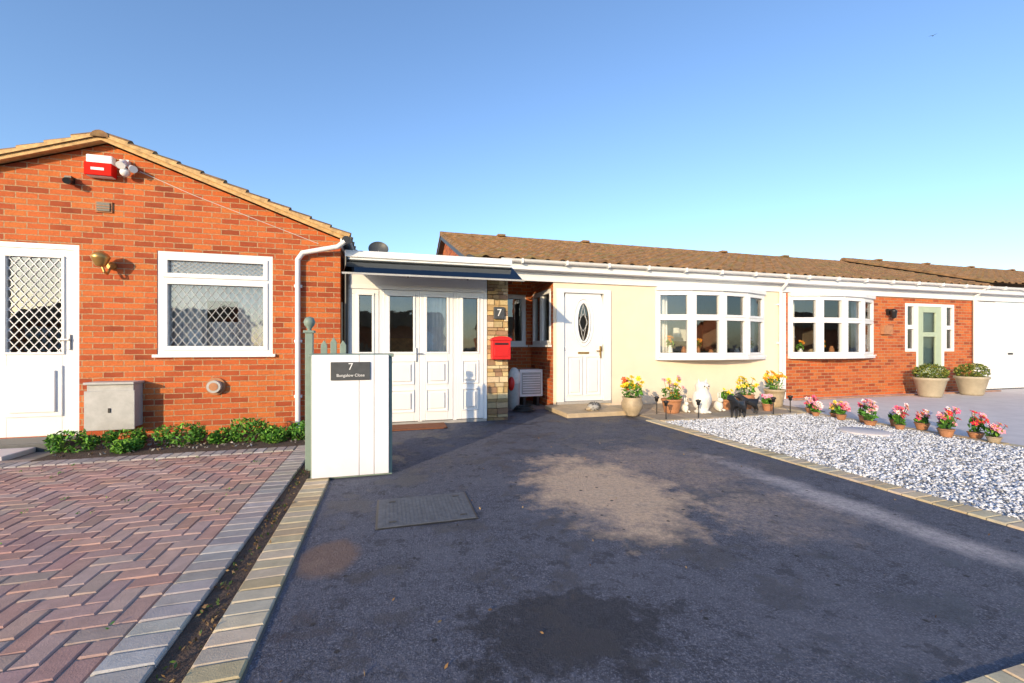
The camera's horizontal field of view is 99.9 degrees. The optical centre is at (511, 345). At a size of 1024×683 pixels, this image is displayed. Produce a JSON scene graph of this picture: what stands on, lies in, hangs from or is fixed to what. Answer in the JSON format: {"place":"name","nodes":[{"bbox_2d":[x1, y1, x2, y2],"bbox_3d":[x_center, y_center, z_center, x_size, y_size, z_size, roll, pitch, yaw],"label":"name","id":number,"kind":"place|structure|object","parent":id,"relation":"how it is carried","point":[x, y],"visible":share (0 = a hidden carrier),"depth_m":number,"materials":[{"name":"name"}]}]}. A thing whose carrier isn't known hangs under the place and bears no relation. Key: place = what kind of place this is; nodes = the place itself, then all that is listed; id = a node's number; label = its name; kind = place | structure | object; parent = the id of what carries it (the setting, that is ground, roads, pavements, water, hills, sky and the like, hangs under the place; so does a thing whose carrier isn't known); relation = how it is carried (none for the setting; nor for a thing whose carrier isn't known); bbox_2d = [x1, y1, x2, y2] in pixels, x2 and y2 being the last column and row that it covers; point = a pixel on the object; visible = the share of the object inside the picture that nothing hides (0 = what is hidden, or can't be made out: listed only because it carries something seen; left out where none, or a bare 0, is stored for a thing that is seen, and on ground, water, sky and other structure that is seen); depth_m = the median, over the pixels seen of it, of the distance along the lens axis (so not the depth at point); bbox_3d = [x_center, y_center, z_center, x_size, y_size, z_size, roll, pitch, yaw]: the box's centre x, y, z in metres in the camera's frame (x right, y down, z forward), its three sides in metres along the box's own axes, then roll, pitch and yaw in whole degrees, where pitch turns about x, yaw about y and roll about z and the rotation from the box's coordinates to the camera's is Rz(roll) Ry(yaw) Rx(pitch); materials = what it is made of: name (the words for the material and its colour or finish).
{"place":"outdoors","nodes":[
{"label":"outdoors","id":0,"kind":"place"},
{"bbox_2d":[0,0,1023,302],"label":"sky","id":1,"kind":"structure","parent":0,"point":[814,129],"materials":[{"name":"blue"}]},
{"bbox_2d":[7,347,1019,682],"bbox_3d":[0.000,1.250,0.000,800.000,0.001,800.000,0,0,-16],"label":"ground","id":2,"kind":"structure","parent":0,"point":[37,455],"depth_m":2.94,"materials":[{"name":"brown soil"}]},
{"bbox_2d":[0,451,303,682],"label":"block paving","id":3,"kind":"structure","parent":2,"relation":"on","point":[85,489],"depth_m":2.69,"materials":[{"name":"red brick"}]},
{"bbox_2d":[0,456,260,628],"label":"paving weeds","id":4,"kind":"object","parent":3,"relation":"on","point":[108,497],"visible":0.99,"depth_m":3.44,"materials":[{"name":"green plant"}]},
{"bbox_2d":[0,445,304,682],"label":"grey paving edging","id":5,"kind":"object","parent":2,"relation":"on","point":[148,640],"visible":0.91,"depth_m":2.25,"materials":[{"name":"grey concrete"}]},
{"bbox_2d":[28,433,304,461],"bbox_3d":[-3.788,1.232,5.497,3.140,0.001,1.146,0,0,-16],"label":"flower bed","id":6,"kind":"object","parent":2,"relation":"on","point":[145,450],"depth_m":5.17,"materials":[{"name":"soil"}]},
{"bbox_2d":[42,429,100,453],"bbox_3d":[-5.126,1.129,5.034,0.479,0.319,0.372,0,0,-16],"label":"bedding plant","id":7,"kind":"object","parent":6,"relation":"on","point":[57,443],"visible":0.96,"depth_m":5.00,"materials":[{"name":"green plant"}]},
{"bbox_2d":[100,427,148,448],"bbox_3d":[-4.722,1.146,5.256,0.457,0.288,0.376,0,0,-16],"label":"bedding plant","id":8,"kind":"object","parent":6,"relation":"on","point":[114,436],"visible":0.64,"depth_m":5.23,"materials":[{"name":"green plant"}]},
{"bbox_2d":[109,437,143,453],"bbox_3d":[-4.511,1.188,5.041,0.297,0.215,0.398,0,0,-16],"label":"bedding plant","id":9,"kind":"object","parent":6,"relation":"on","point":[120,446],"visible":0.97,"depth_m":4.97,"materials":[{"name":"green plant"}]},
{"bbox_2d":[151,422,207,446],"bbox_3d":[-4.135,1.128,5.358,0.608,0.345,0.391,0,0,-16],"label":"bedding plant","id":10,"kind":"object","parent":6,"relation":"on","point":[196,434],"visible":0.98,"depth_m":5.32,"materials":[{"name":"green plant"}]},
{"bbox_2d":[206,427,236,443],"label":"bedding plant","id":11,"kind":"object","parent":6,"relation":"on","point":[216,436],"visible":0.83,"depth_m":5.45,"materials":[{"name":"green plant"}]},
{"bbox_2d":[229,417,270,442],"bbox_3d":[-3.389,1.112,5.582,0.505,0.388,0.394,0,0,-16],"label":"bedding plant","id":12,"kind":"object","parent":6,"relation":"on","point":[260,426],"visible":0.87,"depth_m":5.51,"materials":[{"name":"green plant"}]},
{"bbox_2d":[260,424,289,443],"bbox_3d":[-3.065,1.162,5.574,0.393,0.272,0.361,0,0,32],"label":"bedding plant","id":13,"kind":"object","parent":6,"relation":"on","point":[274,434],"visible":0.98,"depth_m":5.50,"materials":[{"name":"green plant"}]},
{"bbox_2d":[288,420,304,439],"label":"bedding plant","id":14,"kind":"object","parent":6,"relation":"on","point":[294,431],"visible":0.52,"depth_m":5.63,"materials":[{"name":"green plant"}]},
{"bbox_2d":[0,130,355,460],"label":"brick bungalow","id":15,"kind":"object","parent":2,"relation":"on","point":[149,290],"visible":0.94,"depth_m":5.80,"materials":[{"name":"brick"}]},
{"bbox_2d":[0,241,78,437],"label":"entrance door","id":16,"kind":"structure","parent":15,"relation":"in","point":[39,391],"depth_m":5.47,"materials":[{"name":"white plastic"}]},
{"bbox_2d":[152,251,275,357],"bbox_3d":[-4.124,-0.568,6.018,1.480,1.445,0.140,0,0,-16],"label":"leaded window","id":17,"kind":"structure","parent":15,"relation":"in","point":[166,278],"depth_m":6.00,"materials":[{"name":"white plastic"}]},
{"bbox_2d":[146,463,310,682],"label":"soil strip","id":18,"kind":"object","parent":2,"relation":"on","point":[185,657],"visible":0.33,"depth_m":2.09,"materials":[{"name":"brown soil"}]},
{"bbox_2d":[52,433,310,681],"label":"leaf litter","id":19,"kind":"object","parent":18,"relation":"on","point":[203,607],"visible":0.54,"depth_m":2.69,"materials":[{"name":"brown plant"}]},
{"bbox_2d":[303,317,345,470],"bbox_3d":[-1.878,0.477,4.346,0.420,1.545,0.108,0,0,-16],"label":"garden fence","id":20,"kind":"object","parent":2,"relation":"on","point":[309,324],"visible":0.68,"depth_m":4.27,"materials":[{"name":"green paint"}]},
{"bbox_2d":[308,353,393,478],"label":"house number pillar","id":21,"kind":"structure","parent":2,"relation":"on","point":[391,355],"depth_m":4.18,"materials":[{"name":"white paint"}]},
{"bbox_2d":[312,355,388,478],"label":"white cladding","id":22,"kind":"structure","parent":21,"relation":"attached to","point":[335,428],"depth_m":4.04,"materials":[{"name":"white wood"}]},
{"bbox_2d":[331,362,369,380],"bbox_3d":[-1.512,0.235,4.032,0.350,0.170,0.014,0,0,-16],"label":"nameplate","id":23,"kind":"object","parent":22,"relation":"attached to","point":[357,369],"visible":1,"depth_m":4.02,"materials":[{"name":"metal"}]},
{"bbox_2d":[518,369,542,405],"bbox_3d":[0.364,0.870,9.092,0.500,0.760,0.318,0,0,-16],"label":"heat pump unit","id":24,"kind":"object","parent":2,"relation":"on","point":[531,382],"visible":0.94,"depth_m":8.96,"materials":[{"name":"white plastic"}]},
{"bbox_2d":[182,390,1023,682],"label":"cream paver edging","id":25,"kind":"object","parent":2,"relation":"on","point":[225,654],"visible":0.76,"depth_m":2.40,"materials":[{"name":"grey concrete"}]},
{"bbox_2d":[696,399,700,417],"bbox_3d":[3.164,1.077,7.302,0.090,0.345,0.088,0,0,-16],"label":"solar light","id":26,"kind":"object","parent":25,"relation":"on","point":[698,401],"visible":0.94,"depth_m":7.28,"materials":[{"name":"black paint"}]},
{"bbox_2d":[770,397,775,413],"bbox_3d":[4.668,1.077,7.680,0.090,0.345,0.088,0,0,-16],"label":"solar light","id":27,"kind":"object","parent":25,"relation":"on","point":[773,399],"visible":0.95,"depth_m":7.67,"materials":[{"name":"black paint"}]},
{"bbox_2d":[804,395,819,413],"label":"flower pot","id":28,"kind":"object","parent":25,"relation":"on","point":[810,404],"visible":0.74,"depth_m":7.76,"materials":[{"name":"ceramic"}]},
{"bbox_2d":[829,400,842,416],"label":"flower pot","id":29,"kind":"object","parent":25,"relation":"on","point":[832,407],"visible":0.6,"depth_m":7.40,"materials":[{"name":"ceramic"}]},
{"bbox_2d":[888,408,905,425],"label":"flower pot","id":30,"kind":"object","parent":25,"relation":"on","point":[891,419],"visible":0.3,"depth_m":6.55,"materials":[{"name":"ceramic"}]},
{"bbox_2d":[913,409,932,429],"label":"flower pot","id":31,"kind":"object","parent":25,"relation":"on","point":[923,423],"visible":1,"depth_m":6.25,"materials":[{"name":"ceramic"}]},
{"bbox_2d":[936,416,957,432],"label":"flower pot","id":32,"kind":"object","parent":25,"relation":"on","point":[941,424],"visible":0.15,"depth_m":5.97,"materials":[{"name":"pink ceramic"}]},
{"bbox_2d":[965,410,988,438],"bbox_3d":[6.163,1.033,5.690,0.252,0.373,0.226,0,0,-16],"label":"flower pot","id":33,"kind":"object","parent":25,"relation":"on","point":[976,422],"visible":1,"depth_m":5.67,"materials":[{"name":"ceramic"}]},
{"bbox_2d":[984,422,1007,442],"bbox_3d":[6.093,1.086,5.427,0.207,0.267,0.185,0,0,0],"label":"flower pot","id":34,"kind":"object","parent":25,"relation":"on","point":[995,431],"visible":1,"depth_m":5.40,"materials":[{"name":"beige ceramic"}]},
{"bbox_2d":[436,231,795,405],"bbox_3d":[1.707,-0.950,12.738,7.608,4.400,8.374,0,0,-16],"label":"rendered bungalow","id":35,"kind":"object","parent":2,"relation":"on","point":[608,317],"visible":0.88,"depth_m":9.19,"materials":[{"name":"beige paint"}]},
{"bbox_2d":[508,288,551,346],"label":"recess windows","id":36,"kind":"structure","parent":35,"relation":"in","point":[542,343],"depth_m":9.71,"materials":[{"name":"white plastic"}]},
{"bbox_2d":[556,288,610,404],"bbox_3d":[1.430,0.009,8.818,1.200,2.317,0.270,0,0,-16],"label":"front door","id":37,"kind":"structure","parent":35,"relation":"in","point":[583,371],"depth_m":8.74,"materials":[{"name":"white plastic"}]},
{"bbox_2d":[655,286,765,359],"bbox_3d":[4.498,-0.480,9.418,2.901,1.560,0.456,0,0,-16],"label":"bow window","id":38,"kind":"structure","parent":35,"relation":"in","point":[691,317],"depth_m":9.21,"materials":[{"name":"white plastic"}]},
{"bbox_2d":[620,375,643,415],"bbox_3d":[2.108,0.870,7.588,0.434,0.719,0.398,0,0,5],"label":"flower pot","id":39,"kind":"object","parent":2,"relation":"on","point":[631,405],"visible":1,"depth_m":7.49,"materials":[{"name":"beige ceramic"}]},
{"bbox_2d":[609,401,824,420],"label":"patio slabs","id":40,"kind":"structure","parent":2,"relation":"on","point":[648,411],"depth_m":7.92,"materials":[{"name":"grey concrete"}]},
{"bbox_2d":[654,396,658,413],"bbox_3d":[2.614,1.077,7.769,0.090,0.345,0.088,0,0,-16],"label":"solar light","id":41,"kind":"object","parent":40,"relation":"on","point":[656,398],"visible":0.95,"depth_m":7.76,"materials":[{"name":"black paint"}]},
{"bbox_2d":[663,400,668,418],"bbox_3d":[2.573,1.077,7.185,0.090,0.345,0.088,0,0,-16],"label":"solar light","id":42,"kind":"object","parent":40,"relation":"on","point":[666,402],"visible":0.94,"depth_m":7.18,"materials":[{"name":"black paint"}]},
{"bbox_2d":[661,375,684,413],"bbox_3d":[2.947,0.880,7.886,0.403,0.700,0.429,0,0,4],"label":"flower pot","id":43,"kind":"object","parent":40,"relation":"on","point":[674,405],"visible":0.98,"depth_m":7.81,"materials":[{"name":"ceramic"}]},
{"bbox_2d":[681,397,689,411],"bbox_3d":[3.192,1.080,7.931,0.112,0.280,0.187,0,0,-16],"label":"rabbit ornament","id":44,"kind":"object","parent":40,"relation":"on","point":[684,408],"visible":1,"depth_m":7.88,"materials":[{"name":"white ceramic"}]},
{"bbox_2d":[692,379,711,413],"bbox_3d":[3.488,0.909,7.877,0.350,0.621,0.323,0,0,-16],"label":"statue","id":45,"kind":"object","parent":40,"relation":"on","point":[702,393],"visible":1,"depth_m":7.78,"materials":[{"name":"white stone"}]},
{"bbox_2d":[713,392,725,410],"bbox_3d":[3.879,1.040,8.075,0.144,0.360,0.241,0,0,-16],"label":"rabbit ornament","id":46,"kind":"object","parent":40,"relation":"on","point":[718,405],"visible":1,"depth_m":8.02,"materials":[{"name":"white stone"}]},
{"bbox_2d":[717,388,733,409],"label":"flower pot","id":47,"kind":"object","parent":40,"relation":"on","point":[725,402],"visible":0.68,"depth_m":8.28,"materials":[{"name":"ceramic"}]},
{"bbox_2d":[734,393,758,413],"bbox_3d":[4.247,1.033,7.785,0.473,0.376,0.138,0,0,-1],"label":"dog statue","id":48,"kind":"object","parent":40,"relation":"on","point":[753,403],"visible":0.8,"depth_m":7.74,"materials":[{"name":"black paint"}]},
{"bbox_2d":[735,376,758,408],"bbox_3d":[4.604,0.905,8.418,0.434,0.649,0.363,0,0,24],"label":"flower pot","id":49,"kind":"object","parent":40,"relation":"on","point":[744,385],"visible":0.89,"depth_m":8.37,"materials":[{"name":"ceramic"}]},
{"bbox_2d":[761,394,772,410],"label":"flower pot","id":50,"kind":"object","parent":40,"relation":"on","point":[767,403],"visible":0.88,"depth_m":8.09,"materials":[{"name":"ceramic"}]},
{"bbox_2d":[762,370,786,406],"bbox_3d":[5.309,0.861,8.699,0.436,0.738,0.400,0,0,27],"label":"flower pot","id":51,"kind":"object","parent":40,"relation":"on","point":[776,392],"visible":0.97,"depth_m":8.61,"materials":[{"name":"beige ceramic"}]},
{"bbox_2d":[787,395,792,412],"bbox_3d":[5.121,1.077,7.913,0.090,0.345,0.088,0,0,-16],"label":"solar light","id":52,"kind":"object","parent":40,"relation":"on","point":[790,397],"visible":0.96,"depth_m":7.90,"materials":[{"name":"black paint"}]},
{"bbox_2d":[679,249,995,398],"bbox_3d":[8.732,-0.950,14.758,7.109,4.400,8.354,0,0,-16],"label":"brick bungalow","id":53,"kind":"object","parent":2,"relation":"on","point":[852,329],"visible":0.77,"depth_m":11.11,"materials":[{"name":"orange brick"}]},
{"bbox_2d":[788,292,875,358],"bbox_3d":[7.894,-0.480,10.400,2.751,1.560,0.436,0,0,-16],"label":"bow window","id":54,"kind":"structure","parent":53,"relation":"in","point":[818,319],"depth_m":10.19,"materials":[{"name":"white plastic"}]},
{"bbox_2d":[905,303,954,391],"bbox_3d":[11.206,0.035,11.585,1.920,2.330,0.128,0,0,-16],"label":"front door","id":55,"kind":"structure","parent":53,"relation":"in","point":[928,326],"depth_m":11.64,"materials":[{"name":"white plastic"}]},
{"bbox_2d":[665,413,1023,521],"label":"gravel","id":56,"kind":"structure","parent":2,"relation":"on","point":[933,459],"depth_m":4.89,"materials":[{"name":"white gravel"}]},
{"bbox_2d":[726,395,745,418],"bbox_3d":[3.809,1.020,7.304,0.507,0.403,0.148,0,0,-31],"label":"dog statue","id":57,"kind":"object","parent":56,"relation":"on","point":[736,404],"visible":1,"depth_m":7.27,"materials":[{"name":"black paint"}]},
{"bbox_2d":[809,400,822,415],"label":"flower pot","id":58,"kind":"object","parent":56,"relation":"on","point":[817,406],"visible":1,"depth_m":7.45,"materials":[{"name":"ceramic"}]},
{"bbox_2d":[835,401,850,419],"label":"flower pot","id":59,"kind":"object","parent":56,"relation":"on","point":[842,409],"visible":1,"depth_m":7.07,"materials":[{"name":"ceramic"}]},
{"bbox_2d":[838,427,891,437],"bbox_3d":[5.012,1.225,6.114,0.600,0.050,0.600,0,0,-16],"label":"stepping stone","id":60,"kind":"object","parent":56,"relation":"on","point":[866,431],"visible":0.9,"depth_m":6.04,"materials":[{"name":"stone"}]},
{"bbox_2d":[857,398,876,422],"bbox_3d":[5.631,1.026,6.829,0.249,0.389,0.249,0,0,-42],"label":"flower pot","id":61,"kind":"object","parent":56,"relation":"on","point":[860,416],"visible":0.57,"depth_m":6.85,"materials":[{"name":"ceramic"}]},
{"bbox_2d":[860,400,878,425],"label":"flower pot","id":62,"kind":"object","parent":56,"relation":"on","point":[867,420],"visible":1,"depth_m":6.59,"materials":[{"name":"ceramic"}]},
{"bbox_2d":[892,403,909,429],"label":"flower pot","id":63,"kind":"object","parent":56,"relation":"on","point":[899,416],"visible":1,"depth_m":6.28,"materials":[{"name":"ceramic"}]},
{"bbox_2d":[936,406,960,437],"bbox_3d":[5.851,1.011,5.763,0.265,0.418,0.225,0,0,27],"label":"flower pot","id":64,"kind":"object","parent":56,"relation":"on","point":[945,431],"visible":1,"depth_m":5.75,"materials":[{"name":"ceramic"}]},
{"bbox_2d":[508,367,519,408],"bbox_3d":[0.034,0.840,8.627,0.290,0.820,0.309,0,0,-16],"label":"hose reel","id":65,"kind":"object","parent":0,"point":[513,386],"visible":0.94,"depth_m":8.54,"materials":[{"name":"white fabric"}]},
{"bbox_2d":[512,405,534,411],"bbox_3d":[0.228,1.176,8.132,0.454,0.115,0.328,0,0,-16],"label":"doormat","id":66,"kind":"object","parent":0,"point":[520,408],"visible":1,"depth_m":8.03,"materials":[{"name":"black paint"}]},
{"bbox_2d":[243,409,1023,682],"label":"asphalt driveway","id":67,"kind":"structure","parent":0,"point":[789,589],"depth_m":2.34,"materials":[{"name":"grey asphalt"}]},
{"bbox_2d":[392,422,447,430],"bbox_3d":[-1.429,1.233,6.576,0.830,0.018,0.430,0,0,-16],"label":"doormat","id":68,"kind":"object","parent":67,"relation":"on","point":[421,426],"visible":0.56,"depth_m":6.54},
{"bbox_2d":[375,492,478,529],"bbox_3d":[-0.661,1.237,3.275,0.710,0.012,0.580,0,0,-16],"label":"manhole cover","id":69,"kind":"object","parent":67,"relation":"on","point":[418,510],"visible":1,"depth_m":3.22,"materials":[{"name":"grey metal"}]},
{"bbox_2d":[342,250,524,424],"bbox_3d":[-1.489,-0.100,7.677,2.640,2.700,3.020,0,0,-16],"label":"porch","id":70,"kind":"object","parent":67,"relation":"on","point":[422,318],"visible":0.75,"depth_m":6.89,"materials":[{"name":"white plastic"}]},
{"bbox_2d":[368,242,388,251],"bbox_3d":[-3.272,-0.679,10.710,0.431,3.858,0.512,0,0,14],"label":"roof vent","id":71,"kind":"object","parent":70,"relation":"on","point":[379,246],"visible":0.28,"depth_m":10.72,"materials":[{"name":"metal"}]},
{"bbox_2d":[383,290,422,421],"bbox_3d":[-1.716,0.157,6.772,0.605,2.065,0.115,0,0,-16],"label":"door","id":72,"kind":"structure","parent":70,"relation":"in","point":[405,365],"depth_m":6.76,"materials":[{"name":"white plastic"}]},
{"bbox_2d":[420,291,452,420],"bbox_3d":[-1.211,0.157,6.926,0.520,2.065,0.096,0,0,-16],"label":"door right","id":73,"kind":"structure","parent":70,"relation":"in","point":[436,368],"depth_m":6.89,"materials":[{"name":"white plastic"}]},
{"bbox_2d":[489,336,511,358],"bbox_3d":[-0.187,0.028,7.108,0.350,0.384,0.150,0,0,-16],"label":"post box","id":74,"kind":"object","parent":70,"relation":"attached to","point":[500,347],"visible":1,"depth_m":7.05,"materials":[{"name":"red metal"}]},
{"bbox_2d":[487,280,507,420],"bbox_3d":[-0.284,0.000,7.349,0.398,2.500,0.346,0,0,-16],"label":"stonework","id":75,"kind":"object","parent":67,"relation":"on","point":[497,375],"visible":0.6,"depth_m":7.20,"materials":[{"name":"stone"}]},
{"bbox_2d":[494,307,504,318],"bbox_3d":[-0.214,-0.550,7.167,0.190,0.200,0.030,0,0,-16],"label":"house number plaque","id":76,"kind":"object","parent":75,"relation":"attached to","point":[499,312],"visible":1,"depth_m":7.16,"materials":[{"name":"stone"}]},
{"bbox_2d":[545,403,625,417],"bbox_3d":[1.374,1.208,8.105,1.200,0.085,1.130,0,0,-16],"label":"doorstep","id":77,"kind":"object","parent":67,"relation":"on","point":[572,410],"visible":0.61,"depth_m":7.77,"materials":[{"name":"beige concrete"}]},
{"bbox_2d":[585,401,601,410],"bbox_3d":[1.456,1.085,7.749,0.336,0.180,0.218,0,0,-16],"label":"hedgehog ornament","id":78,"kind":"object","parent":77,"relation":"on","point":[594,406],"visible":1,"depth_m":7.70,"materials":[{"name":"grey plastic"}]},
{"bbox_2d":[279,419,989,681],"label":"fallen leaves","id":79,"kind":"object","parent":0,"point":[446,665],"visible":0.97,"depth_m":2.11,"materials":[{"name":"brown plant"}]},
{"bbox_2d":[759,388,1023,445],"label":"concrete driveway","id":80,"kind":"structure","parent":0,"point":[1004,406],"depth_m":8.70,"materials":[{"name":"grey concrete"}]},
{"bbox_2d":[912,363,949,397],"bbox_3d":[10.232,0.825,10.513,0.708,0.830,0.672,0,0,-16],"label":"potted bush","id":81,"kind":"object","parent":80,"relation":"on","point":[931,385],"visible":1,"depth_m":10.36,"materials":[{"name":"green plant"}]},
{"bbox_2d":[953,363,990,395],"bbox_3d":[11.695,0.827,10.948,0.695,0.826,0.681,0,0,-16],"label":"potted bush","id":82,"kind":"object","parent":80,"relation":"on","point":[974,383],"visible":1,"depth_m":10.79,"materials":[{"name":"green plant"}]},
{"bbox_2d":[840,257,1023,389],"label":"garage","id":83,"kind":"structure","parent":0,"point":[999,340],"depth_m":12.44,"materials":[{"name":"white tile"}]},
{"bbox_2d":[978,302,1023,388],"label":"garage door","id":84,"kind":"structure","parent":83,"relation":"in","point":[1000,325],"depth_m":12.37,"materials":[{"name":"white plastic"}]}
]}

